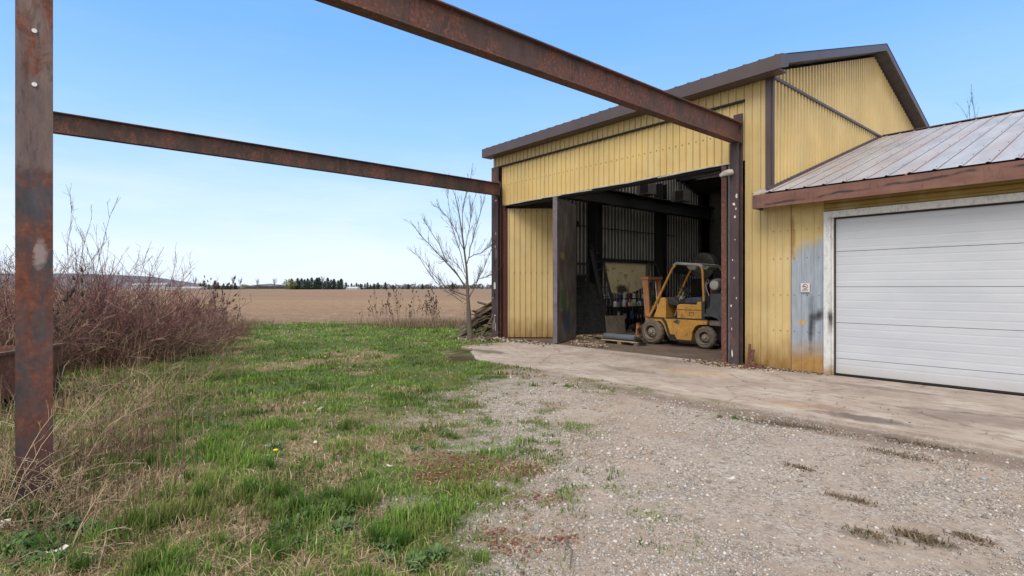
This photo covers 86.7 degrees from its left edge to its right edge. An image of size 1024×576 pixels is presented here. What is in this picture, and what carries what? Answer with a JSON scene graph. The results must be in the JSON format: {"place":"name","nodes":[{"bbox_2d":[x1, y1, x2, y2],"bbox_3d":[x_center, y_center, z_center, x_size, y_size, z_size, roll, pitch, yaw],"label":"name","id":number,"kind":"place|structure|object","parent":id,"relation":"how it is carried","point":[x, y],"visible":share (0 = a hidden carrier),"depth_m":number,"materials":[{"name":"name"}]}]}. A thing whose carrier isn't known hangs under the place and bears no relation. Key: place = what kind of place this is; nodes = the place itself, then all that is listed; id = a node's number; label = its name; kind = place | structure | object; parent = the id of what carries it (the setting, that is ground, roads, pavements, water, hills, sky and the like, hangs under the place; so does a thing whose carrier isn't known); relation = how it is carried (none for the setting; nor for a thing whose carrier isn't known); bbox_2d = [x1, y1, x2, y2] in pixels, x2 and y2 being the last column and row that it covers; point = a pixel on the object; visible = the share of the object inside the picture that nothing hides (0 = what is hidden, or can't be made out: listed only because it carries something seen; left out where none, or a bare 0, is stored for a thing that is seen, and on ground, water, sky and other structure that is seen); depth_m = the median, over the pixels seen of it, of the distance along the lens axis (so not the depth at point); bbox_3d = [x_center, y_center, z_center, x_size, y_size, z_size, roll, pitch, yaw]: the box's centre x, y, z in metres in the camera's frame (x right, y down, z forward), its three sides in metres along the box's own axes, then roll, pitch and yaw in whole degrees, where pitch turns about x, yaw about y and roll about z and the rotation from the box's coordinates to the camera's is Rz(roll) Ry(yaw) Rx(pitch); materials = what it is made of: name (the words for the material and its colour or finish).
{"place":"outdoors","nodes":[
{"label":"outdoors","id":0,"kind":"place"},
{"bbox_2d":[0,273,240,288],"bbox_3d":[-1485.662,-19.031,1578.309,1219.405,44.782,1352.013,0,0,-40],"label":"hills","id":1,"kind":"structure","parent":0,"point":[164,281],"depth_m":1437.05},
{"bbox_2d":[0,289,491,323],"bbox_3d":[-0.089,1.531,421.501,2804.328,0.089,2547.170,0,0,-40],"label":"field","id":2,"kind":"structure","parent":0,"point":[292,305],"depth_m":53.93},
{"bbox_2d":[0,288,1023,575],"bbox_3d":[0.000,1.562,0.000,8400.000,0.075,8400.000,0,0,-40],"label":"ground","id":3,"kind":"structure","parent":0,"point":[828,512],"depth_m":4.49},
{"bbox_2d":[0,530,35,547],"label":"leafy weed","id":4,"kind":"object","parent":3,"relation":"on","point":[26,534],"visible":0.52,"depth_m":3.29,"materials":[{"name":"green plant"}]},
{"bbox_2d":[0,539,36,556],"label":"leafy weed","id":5,"kind":"object","parent":3,"relation":"on","point":[10,551],"visible":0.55,"depth_m":3.16,"materials":[{"name":"green plant"}]},
{"bbox_2d":[1,545,43,561],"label":"leafy weed","id":6,"kind":"object","parent":3,"relation":"on","point":[20,552],"visible":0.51,"depth_m":3.12,"materials":[{"name":"green plant"}]},
{"bbox_2d":[0,531,45,547],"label":"leafy weed","id":7,"kind":"object","parent":3,"relation":"on","point":[17,537],"visible":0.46,"depth_m":3.29,"materials":[{"name":"green plant"}]},
{"bbox_2d":[0,343,66,399],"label":"steel box","id":8,"kind":"object","parent":3,"relation":"on","point":[7,361],"visible":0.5,"depth_m":6.94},
{"bbox_2d":[7,494,60,523],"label":"grass tuft","id":9,"kind":"object","parent":3,"relation":"on","point":[27,507],"visible":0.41,"depth_m":3.62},
{"bbox_2d":[0,436,82,504],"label":"dead weed","id":10,"kind":"object","parent":3,"relation":"on","point":[8,484],"visible":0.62,"depth_m":3.90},
{"bbox_2d":[20,540,62,557],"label":"leafy weed","id":11,"kind":"object","parent":3,"relation":"on","point":[35,547],"visible":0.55,"depth_m":3.15,"materials":[{"name":"green plant"}]},
{"bbox_2d":[14,521,73,554],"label":"grass tuft","id":12,"kind":"object","parent":3,"relation":"on","point":[38,538],"visible":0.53,"depth_m":3.21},
{"bbox_2d":[32,549,68,563],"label":"leafy weed","id":13,"kind":"object","parent":3,"relation":"on","point":[43,554],"visible":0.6,"depth_m":3.07,"materials":[{"name":"green plant"}]},
{"bbox_2d":[0,400,122,529],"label":"dead weed","id":14,"kind":"object","parent":3,"relation":"on","point":[6,464],"visible":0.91,"depth_m":3.69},
{"bbox_2d":[13,207,110,364],"bbox_3d":[-8.868,-0.105,10.988,0.863,3.314,1.646,0,0,27],"label":"sapling","id":15,"kind":"object","parent":3,"relation":"on","point":[77,273],"visible":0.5,"depth_m":11.20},
{"bbox_2d":[0,488,126,533],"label":"dead weed","id":16,"kind":"object","parent":3,"relation":"on","point":[23,515],"visible":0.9,"depth_m":3.45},
{"bbox_2d":[47,520,79,532],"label":"leafy weed","id":17,"kind":"object","parent":3,"relation":"on","point":[69,527],"visible":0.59,"depth_m":3.46,"materials":[{"name":"green plant"}]},
{"bbox_2d":[14,186,118,366],"bbox_3d":[-8.543,-0.250,10.452,1.579,3.604,0.871,0,0,-40],"label":"sapling","id":18,"kind":"object","parent":3,"relation":"on","point":[72,208],"visible":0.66,"depth_m":10.59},
{"bbox_2d":[46,516,86,530],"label":"leafy weed","id":19,"kind":"object","parent":3,"relation":"on","point":[69,524],"visible":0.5,"depth_m":3.48,"materials":[{"name":"green plant"}]},
{"bbox_2d":[53,308,82,374],"bbox_3d":[-7.760,0.930,9.458,0.234,1.244,0.431,0,0,40],"label":"teasel","id":20,"kind":"object","parent":3,"relation":"on","point":[56,321],"visible":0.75,"depth_m":9.37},
{"bbox_2d":[0,452,142,537],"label":"dead weed","id":21,"kind":"object","parent":3,"relation":"on","point":[27,491],"visible":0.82,"depth_m":3.68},
{"bbox_2d":[0,477,143,573],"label":"dead weed","id":22,"kind":"object","parent":3,"relation":"on","point":[60,536],"visible":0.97,"depth_m":3.13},
{"bbox_2d":[58,286,86,355],"bbox_3d":[-7.692,0.771,9.441,0.226,1.616,0.359,-6,-14,40],"label":"teasel","id":23,"kind":"object","parent":3,"relation":"on","point":[67,295],"visible":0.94,"depth_m":9.44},
{"bbox_2d":[0,248,144,323],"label":"shrub","id":24,"kind":"object","parent":3,"relation":"on","point":[57,284],"visible":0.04,"depth_m":15.63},
{"bbox_2d":[0,449,152,531],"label":"dead weed","id":25,"kind":"object","parent":3,"relation":"on","point":[67,489],"visible":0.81,"depth_m":3.82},
{"bbox_2d":[0,358,156,469],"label":"dead weed","id":26,"kind":"object","parent":3,"relation":"on","point":[72,427],"visible":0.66,"depth_m":4.87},
{"bbox_2d":[49,546,111,575],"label":"grass tuft","id":27,"kind":"object","parent":3,"relation":"on","point":[81,563],"visible":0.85,"depth_m":2.98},
{"bbox_2d":[0,384,164,429],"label":"dead weed","id":28,"kind":"object","parent":3,"relation":"on","point":[99,400],"visible":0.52,"depth_m":6.11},
{"bbox_2d":[0,397,165,467],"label":"dead weed","id":29,"kind":"object","parent":3,"relation":"on","point":[96,432],"visible":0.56,"depth_m":4.80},
{"bbox_2d":[72,267,94,370],"bbox_3d":[-7.858,0.596,9.971,0.224,1.935,0.398,-7,1,-27],"label":"teasel","id":30,"kind":"object","parent":3,"relation":"on","point":[82,293],"visible":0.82,"depth_m":9.96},
{"bbox_2d":[0,391,168,460],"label":"dead weed","id":31,"kind":"object","parent":3,"relation":"on","point":[106,429],"visible":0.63,"depth_m":5.20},
{"bbox_2d":[0,251,178,374],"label":"shrub","id":32,"kind":"object","parent":3,"relation":"on","point":[57,334],"visible":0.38,"depth_m":9.75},
{"bbox_2d":[76,518,104,533],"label":"leafy weed","id":33,"kind":"object","parent":3,"relation":"on","point":[90,524],"visible":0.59,"depth_m":3.47,"materials":[{"name":"green plant"}]},
{"bbox_2d":[0,241,185,329],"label":"shrub","id":34,"kind":"object","parent":3,"relation":"on","point":[91,271],"visible":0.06,"depth_m":15.86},
{"bbox_2d":[0,246,190,362],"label":"shrub","id":35,"kind":"object","parent":3,"relation":"on","point":[10,310],"visible":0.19,"depth_m":11.14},
{"bbox_2d":[53,422,169,479],"bbox_3d":[-3.385,1.371,4.653,1.034,0.363,0.724,0,0,23],"label":"dead weed","id":36,"kind":"object","parent":3,"relation":"on","point":[138,445],"visible":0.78,"depth_m":4.64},
{"bbox_2d":[0,242,223,368],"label":"shrub","id":37,"kind":"object","parent":3,"relation":"on","point":[147,323],"visible":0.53,"depth_m":10.80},
{"bbox_2d":[75,218,158,356],"bbox_3d":[-8.240,0.067,11.139,1.568,2.970,1.177,0,0,-1],"label":"sapling","id":38,"kind":"object","parent":3,"relation":"on","point":[109,276],"visible":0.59,"depth_m":11.31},
{"bbox_2d":[0,234,243,370],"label":"shrub","id":39,"kind":"object","parent":3,"relation":"on","point":[100,333],"visible":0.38,"depth_m":10.93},
{"bbox_2d":[54,393,192,457],"bbox_3d":[-3.794,1.326,5.268,0.974,0.532,1.051,0,0,-15],"label":"dead weed","id":40,"kind":"object","parent":3,"relation":"on","point":[128,426],"visible":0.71,"depth_m":5.30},
{"bbox_2d":[0,338,248,568],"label":"dead stalks","id":41,"kind":"object","parent":3,"relation":"on","point":[174,434],"visible":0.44,"depth_m":5.08,"materials":[{"name":"plant"}]},
{"bbox_2d":[2,275,254,364],"bbox_3d":[-8.047,0.922,12.135,4.046,2.506,3.950,0,0,-6],"label":"shrub","id":42,"kind":"object","parent":3,"relation":"on","point":[186,334],"visible":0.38,"depth_m":11.89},
{"bbox_2d":[53,357,210,419],"bbox_3d":[-4.617,1.169,6.591,1.849,0.768,1.250,0,0,1],"label":"dead weed","id":43,"kind":"object","parent":3,"relation":"on","point":[138,388],"visible":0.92,"depth_m":6.57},
{"bbox_2d":[54,259,237,327],"bbox_3d":[-11.172,0.428,15.956,5.731,3.109,5.686,0,0,6],"label":"shrub","id":44,"kind":"object","parent":3,"relation":"on","point":[201,301],"visible":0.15,"depth_m":15.89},
{"bbox_2d":[57,357,236,411],"bbox_3d":[-4.852,1.277,7.363,2.025,0.600,1.678,0,0,-40],"label":"dead weed","id":45,"kind":"object","parent":3,"relation":"on","point":[124,383],"visible":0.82,"depth_m":7.17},
{"bbox_2d":[108,382,235,421],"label":"dead weed","id":46,"kind":"object","parent":3,"relation":"on","point":[222,388],"visible":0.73,"depth_m":6.45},
{"bbox_2d":[88,284,259,355],"bbox_3d":[-8.156,0.834,13.034,3.503,1.906,4.048,0,0,-40],"label":"shrub","id":47,"kind":"object","parent":3,"relation":"on","point":[216,339],"visible":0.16,"depth_m":13.35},
{"bbox_2d":[127,281,239,328],"bbox_3d":[-11.129,0.726,18.004,4.388,2.198,4.422,0,0,1],"label":"shrub","id":48,"kind":"object","parent":3,"relation":"on","point":[200,307],"visible":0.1,"depth_m":18.30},
{"bbox_2d":[133,344,260,381],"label":"dead weed","id":49,"kind":"object","parent":3,"relation":"on","point":[209,374],"visible":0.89,"depth_m":9.29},
{"bbox_2d":[176,476,219,502],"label":"grass tuft","id":50,"kind":"object","parent":3,"relation":"on","point":[199,491],"visible":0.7,"depth_m":3.97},
{"bbox_2d":[171,307,257,346],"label":"shrub","id":51,"kind":"object","parent":3,"relation":"on","point":[229,323],"visible":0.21,"depth_m":15.11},
{"bbox_2d":[205,525,239,552],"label":"grass tuft","id":52,"kind":"object","parent":3,"relation":"on","point":[222,538],"visible":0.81,"depth_m":3.27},
{"bbox_2d":[199,308,266,335],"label":"shrub","id":53,"kind":"object","parent":3,"relation":"on","point":[244,326],"visible":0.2,"depth_m":17.68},
{"bbox_2d":[125,401,362,487],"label":"grass","id":54,"kind":"object","parent":3,"relation":"on","point":[320,408],"visible":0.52,"depth_m":5.20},
{"bbox_2d":[231,472,273,495],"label":"grass tuft","id":55,"kind":"object","parent":3,"relation":"on","point":[255,482],"visible":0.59,"depth_m":4.07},
{"bbox_2d":[256,453,284,470],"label":"grass tuft","id":56,"kind":"object","parent":3,"relation":"on","point":[269,462],"visible":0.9,"depth_m":4.62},
{"bbox_2d":[53,111,500,337],"bbox_3d":[-4.507,-0.805,13.020,10.795,4.810,0.405,0,0,-40],"label":"crane runway","id":57,"kind":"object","parent":3,"relation":"on","point":[68,124],"visible":0.68,"depth_m":12.27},
{"bbox_2d":[261,479,294,499],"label":"grass tuft","id":58,"kind":"object","parent":3,"relation":"on","point":[279,492],"visible":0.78,"depth_m":3.96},
{"bbox_2d":[264,531,298,563],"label":"grass tuft","id":59,"kind":"object","parent":3,"relation":"on","point":[280,551],"visible":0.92,"depth_m":3.10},
{"bbox_2d":[280,279,296,288],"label":"bushy tree","id":60,"kind":"object","parent":3,"relation":"on","point":[290,282],"visible":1,"depth_m":554.28,"materials":[{"name":"green plant"}]},
{"bbox_2d":[273,483,323,514],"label":"grass tuft","id":61,"kind":"object","parent":3,"relation":"on","point":[300,496],"visible":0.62,"depth_m":3.75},
{"bbox_2d":[300,504,333,517],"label":"leafy weed","id":62,"kind":"object","parent":3,"relation":"on","point":[312,508],"visible":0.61,"depth_m":3.62,"materials":[{"name":"green plant"}]},
{"bbox_2d":[311,481,345,500],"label":"grass tuft","id":63,"kind":"object","parent":3,"relation":"on","point":[328,494],"visible":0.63,"depth_m":3.89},
{"bbox_2d":[178,314,491,328],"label":"field edge weeds","id":64,"kind":"object","parent":3,"relation":"on","point":[443,321],"visible":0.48,"depth_m":21.82,"materials":[{"name":"plant"}]},
{"bbox_2d":[323,516,357,534],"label":"leafy weed","id":65,"kind":"object","parent":3,"relation":"on","point":[339,526],"visible":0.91,"depth_m":3.43,"materials":[{"name":"green plant"}]},
{"bbox_2d":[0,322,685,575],"bbox_3d":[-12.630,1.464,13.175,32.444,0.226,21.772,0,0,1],"label":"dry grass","id":66,"kind":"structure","parent":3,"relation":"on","point":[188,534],"depth_m":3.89,"materials":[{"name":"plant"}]},
{"bbox_2d":[333,502,356,516],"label":"leafy weed","id":67,"kind":"object","parent":3,"relation":"on","point":[349,510],"visible":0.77,"depth_m":3.68,"materials":[{"name":"green plant"}]},
{"bbox_2d":[353,514,395,550],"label":"grass tuft","id":68,"kind":"object","parent":3,"relation":"on","point":[373,532],"visible":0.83,"depth_m":3.27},
{"bbox_2d":[0,320,758,575],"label":"grass","id":69,"kind":"structure","parent":3,"relation":"on","point":[414,515],"depth_m":4.71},
{"bbox_2d":[15,0,748,503],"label":"crane runway","id":70,"kind":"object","parent":3,"relation":"on","point":[451,26],"visible":0.88,"depth_m":4.01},
{"bbox_2d":[375,550,398,562],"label":"leafy weed","id":71,"kind":"object","parent":3,"relation":"on","point":[383,554],"visible":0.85,"depth_m":3.06,"materials":[{"name":"green plant"}]},
{"bbox_2d":[371,537,405,551],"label":"leafy weed","id":72,"kind":"object","parent":3,"relation":"on","point":[388,546],"visible":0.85,"depth_m":3.16,"materials":[{"name":"green plant"}]},
{"bbox_2d":[376,522,414,553],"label":"grass tuft","id":73,"kind":"object","parent":3,"relation":"on","point":[401,539],"visible":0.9,"depth_m":3.22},
{"bbox_2d":[404,551,422,565],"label":"leafy weed","id":74,"kind":"object","parent":3,"relation":"on","point":[413,556],"visible":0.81,"depth_m":3.04,"materials":[{"name":"green plant"}]},
{"bbox_2d":[401,556,426,570],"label":"leafy weed","id":75,"kind":"object","parent":3,"relation":"on","point":[411,564],"visible":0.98,"depth_m":2.97,"materials":[{"name":"green plant"}]},
{"bbox_2d":[423,543,450,561],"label":"leafy weed","id":76,"kind":"object","parent":3,"relation":"on","point":[439,548],"visible":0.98,"depth_m":3.08,"materials":[{"name":"green plant"}]},
{"bbox_2d":[439,508,466,531],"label":"grass tuft","id":77,"kind":"object","parent":3,"relation":"on","point":[455,519],"visible":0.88,"depth_m":3.48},
{"bbox_2d":[406,165,501,339],"bbox_3d":[-1.810,-1.127,16.357,2.867,5.461,2.155,0,0,-9],"label":"bare tree","id":78,"kind":"object","parent":3,"relation":"on","point":[468,315],"visible":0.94,"depth_m":16.18,"materials":[{"name":"brown plant"}]},
{"bbox_2d":[463,544,490,569],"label":"grass tuft","id":79,"kind":"object","parent":3,"relation":"on","point":[479,557],"visible":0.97,"depth_m":3.04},
{"bbox_2d":[444,335,556,345],"bbox_3d":[-0.441,1.508,15.764,1.478,0.101,4.399,0,0,-40],"label":"debris","id":80,"kind":"object","parent":3,"relation":"on","point":[464,337],"visible":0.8,"depth_m":15.78,"materials":[{"name":"brown plant"}]},
{"bbox_2d":[407,449,614,575],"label":"red wood chips","id":81,"kind":"object","parent":3,"relation":"on","point":[505,529],"visible":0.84,"depth_m":4.27,"materials":[{"name":"wood"}]},
{"bbox_2d":[482,43,929,366],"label":"workshop building","id":82,"kind":"structure","parent":3,"relation":"on","point":[803,112],"depth_m":13.91,"materials":[{"name":"yellow metal"}]},
{"bbox_2d":[508,209,552,336],"bbox_3d":[0.738,-0.460,16.578,1.739,3.920,0.123,0,0,0],"label":"door leaf","id":83,"kind":"structure","parent":82,"relation":"in","point":[530,231],"depth_m":16.54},
{"bbox_2d":[553,197,575,342],"bbox_3d":[1.524,-0.490,15.566,0.131,3.980,1.771,0,0,24],"label":"door leaf","id":84,"kind":"structure","parent":82,"relation":"in","point":[564,212],"depth_m":15.30,"materials":[{"name":"paint"}]},
{"bbox_2d":[605,262,645,294],"bbox_3d":[4.314,-0.350,20.535,2.430,1.200,0.040,0,0,-40],"label":"cream board","id":85,"kind":"object","parent":82,"relation":"attached to","point":[623,277],"visible":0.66,"depth_m":20.48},
{"bbox_2d":[636,183,655,196],"bbox_3d":[4.881,-4.213,19.741,0.465,1.673,0.560,0,0,-40],"label":"unit heater","id":86,"kind":"object","parent":82,"relation":"hanging from","point":[644,190],"visible":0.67,"depth_m":19.58,"materials":[{"name":"metal"}]},
{"bbox_2d":[671,178,690,202],"bbox_3d":[6.450,-4.172,20.741,0.465,1.756,0.560,0,0,-40],"label":"unit heater","id":87,"kind":"object","parent":82,"relation":"hanging from","point":[681,196],"visible":0.91,"depth_m":20.58,"materials":[{"name":"metal"}]},
{"bbox_2d":[721,166,727,361],"bbox_3d":[4.937,-0.490,11.677,0.111,3.980,1.778,0,0,44],"label":"door leaf","id":88,"kind":"structure","parent":82,"relation":"in","point":[724,181],"depth_m":11.04,"materials":[{"name":"paint"}]},
{"bbox_2d":[728,165,744,361],"bbox_3d":[5.046,-0.490,11.564,1.754,3.980,0.111,0,0,-44],"label":"door leaf","id":89,"kind":"structure","parent":82,"relation":"in","point":[729,165],"depth_m":11.25,"materials":[{"name":"paint"}]},
{"bbox_2d":[461,341,1023,454],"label":"apron","id":90,"kind":"object","parent":3,"relation":"on","point":[999,419],"visible":0.76,"depth_m":7.93,"materials":[{"name":"concrete"}]},
{"bbox_2d":[676,358,831,374],"bbox_3d":[4.460,1.509,10.464,0.880,0.058,2.961,0,0,-40],"label":"debris","id":91,"kind":"object","parent":90,"relation":"on","point":[717,363],"visible":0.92,"depth_m":10.45,"materials":[{"name":"brown plant"}]},
{"bbox_2d":[746,344,765,368],"bbox_3d":[4.676,1.310,10.447,0.200,0.440,0.337,0,0,-40],"label":"rusty bracket","id":92,"kind":"object","parent":90,"relation":"on","point":[751,363],"visible":0.97,"depth_m":10.49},
{"bbox_2d":[720,411,1003,554],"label":"dead clumps","id":93,"kind":"object","parent":3,"relation":"on","point":[904,532],"visible":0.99,"depth_m":3.49,"materials":[{"name":"plant"}]},
{"bbox_2d":[0,0,1023,287],"label":"sky","id":94,"kind":"structure","parent":0,"point":[312,76],"materials":[{"name":"blue"}]},
{"bbox_2d":[509,328,744,363],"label":"floor","id":95,"kind":"structure","parent":0,"point":[687,349],"depth_m":13.95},
{"bbox_2d":[576,258,588,304],"bbox_3d":[1.965,0.265,18.179,1.300,2.530,0.500,0,0,-40],"label":"storage rack","id":96,"kind":"object","parent":95,"relation":"on","point":[587,264],"visible":0.37,"depth_m":18.38,"materials":[{"name":"metal"}]},
{"bbox_2d":[576,274,590,333],"bbox_3d":[2.175,0.516,18.165,1.130,2.013,0.275,0,0,-26],"label":"steel grate","id":97,"kind":"object","parent":95,"relation":"on","point":[581,294],"visible":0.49,"depth_m":18.30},
{"bbox_2d":[559,340,608,347],"bbox_3d":[1.905,1.502,14.831,1.238,0.083,2.046,0,0,-3],"label":"debris","id":98,"kind":"object","parent":95,"relation":"on","point":[582,343],"visible":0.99,"depth_m":14.68,"materials":[{"name":"brown plant"}]},
{"bbox_2d":[576,282,606,333],"bbox_3d":[2.504,0.659,18.314,1.410,1.733,0.502,0,0,-25],"label":"steel grate","id":99,"kind":"object","parent":95,"relation":"on","point":[593,321],"visible":0.71,"depth_m":18.32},
{"bbox_2d":[589,249,605,329],"bbox_3d":[2.991,0.090,18.785,0.667,2.890,0.060,0,0,36],"label":"leaning bar","id":100,"kind":"object","parent":95,"relation":"on","point":[592,260],"visible":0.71,"depth_m":18.77,"materials":[{"name":"metal"}]},
{"bbox_2d":[593,266,606,315],"bbox_3d":[3.071,0.390,18.591,0.660,2.293,0.060,0,0,38],"label":"leaning bar","id":101,"kind":"object","parent":95,"relation":"on","point":[599,290],"visible":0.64,"depth_m":18.61,"materials":[{"name":"metal"}]},
{"bbox_2d":[591,244,615,315],"bbox_3d":[3.244,-0.010,18.967,0.881,3.088,0.462,0,0,38],"label":"ladder","id":102,"kind":"object","parent":95,"relation":"on","point":[597,270],"visible":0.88,"depth_m":18.96,"materials":[{"name":"metal"}]},
{"bbox_2d":[605,315,625,332],"bbox_3d":[3.480,1.220,18.240,0.825,0.580,0.142,0,0,-27],"label":"plywood sheet","id":103,"kind":"object","parent":95,"relation":"on","point":[615,324],"visible":0.86,"depth_m":18.23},
{"bbox_2d":[601,339,646,345],"bbox_3d":[3.042,1.476,14.812,0.430,0.103,1.230,0,0,-40],"label":"pallet","id":104,"kind":"object","parent":95,"relation":"on","point":[620,342],"visible":0.71,"depth_m":14.68,"materials":[{"name":"brown wood"}]},
{"bbox_2d":[603,333,636,340],"bbox_3d":[2.948,1.340,14.837,0.170,0.170,1.070,0,0,-40],"label":"pipe","id":105,"kind":"object","parent":104,"relation":"on","point":[624,337],"visible":0.84,"depth_m":14.76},
{"bbox_2d":[604,298,656,321],"bbox_3d":[4.415,0.955,20.005,2.800,1.150,0.820,0,0,-40],"label":"workbench","id":106,"kind":"object","parent":95,"relation":"on","point":[638,318],"visible":0.22,"depth_m":19.60,"materials":[{"name":"metal"}]},
{"bbox_2d":[645,263,649,282],"bbox_3d":[5.328,0.250,21.341,0.140,2.600,0.120,0,0,-40],"label":"timber post","id":107,"kind":"object","parent":95,"relation":"on","point":[647,269],"visible":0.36,"depth_m":21.29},
{"bbox_2d":[603,258,656,263],"bbox_3d":[4.519,-1.030,20.656,3.200,0.100,0.120,0,0,-40],"label":"wall rail","id":108,"kind":"object","parent":107,"relation":"attached to","point":[627,260],"depth_m":20.47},
{"bbox_2d":[636,262,720,348],"bbox_3d":[4.547,0.424,14.698,1.156,2.219,4.150,0,0,-40],"label":"forklift","id":109,"kind":"object","parent":95,"relation":"on","point":[679,317],"visible":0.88,"depth_m":14.16,"materials":[{"name":"yellow paint"}]},
{"bbox_2d":[673,253,718,296],"bbox_3d":[7.443,0.062,22.116,0.550,2.936,2.030,0,0,-40],"label":"blower fan","id":110,"kind":"object","parent":95,"relation":"on","point":[705,258],"visible":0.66,"depth_m":21.72},
{"bbox_2d":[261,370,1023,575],"bbox_3d":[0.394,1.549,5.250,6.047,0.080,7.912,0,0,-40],"label":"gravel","id":111,"kind":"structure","parent":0,"point":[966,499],"depth_m":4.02,"materials":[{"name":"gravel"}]},
{"bbox_2d":[752,109,1023,394],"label":"garage building","id":112,"kind":"structure","parent":0,"point":[927,288],"depth_m":8.89,"materials":[{"name":"yellow metal"}]},
{"bbox_2d":[836,203,1023,392],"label":"garage door","id":113,"kind":"structure","parent":112,"relation":"in","point":[937,296],"depth_m":8.49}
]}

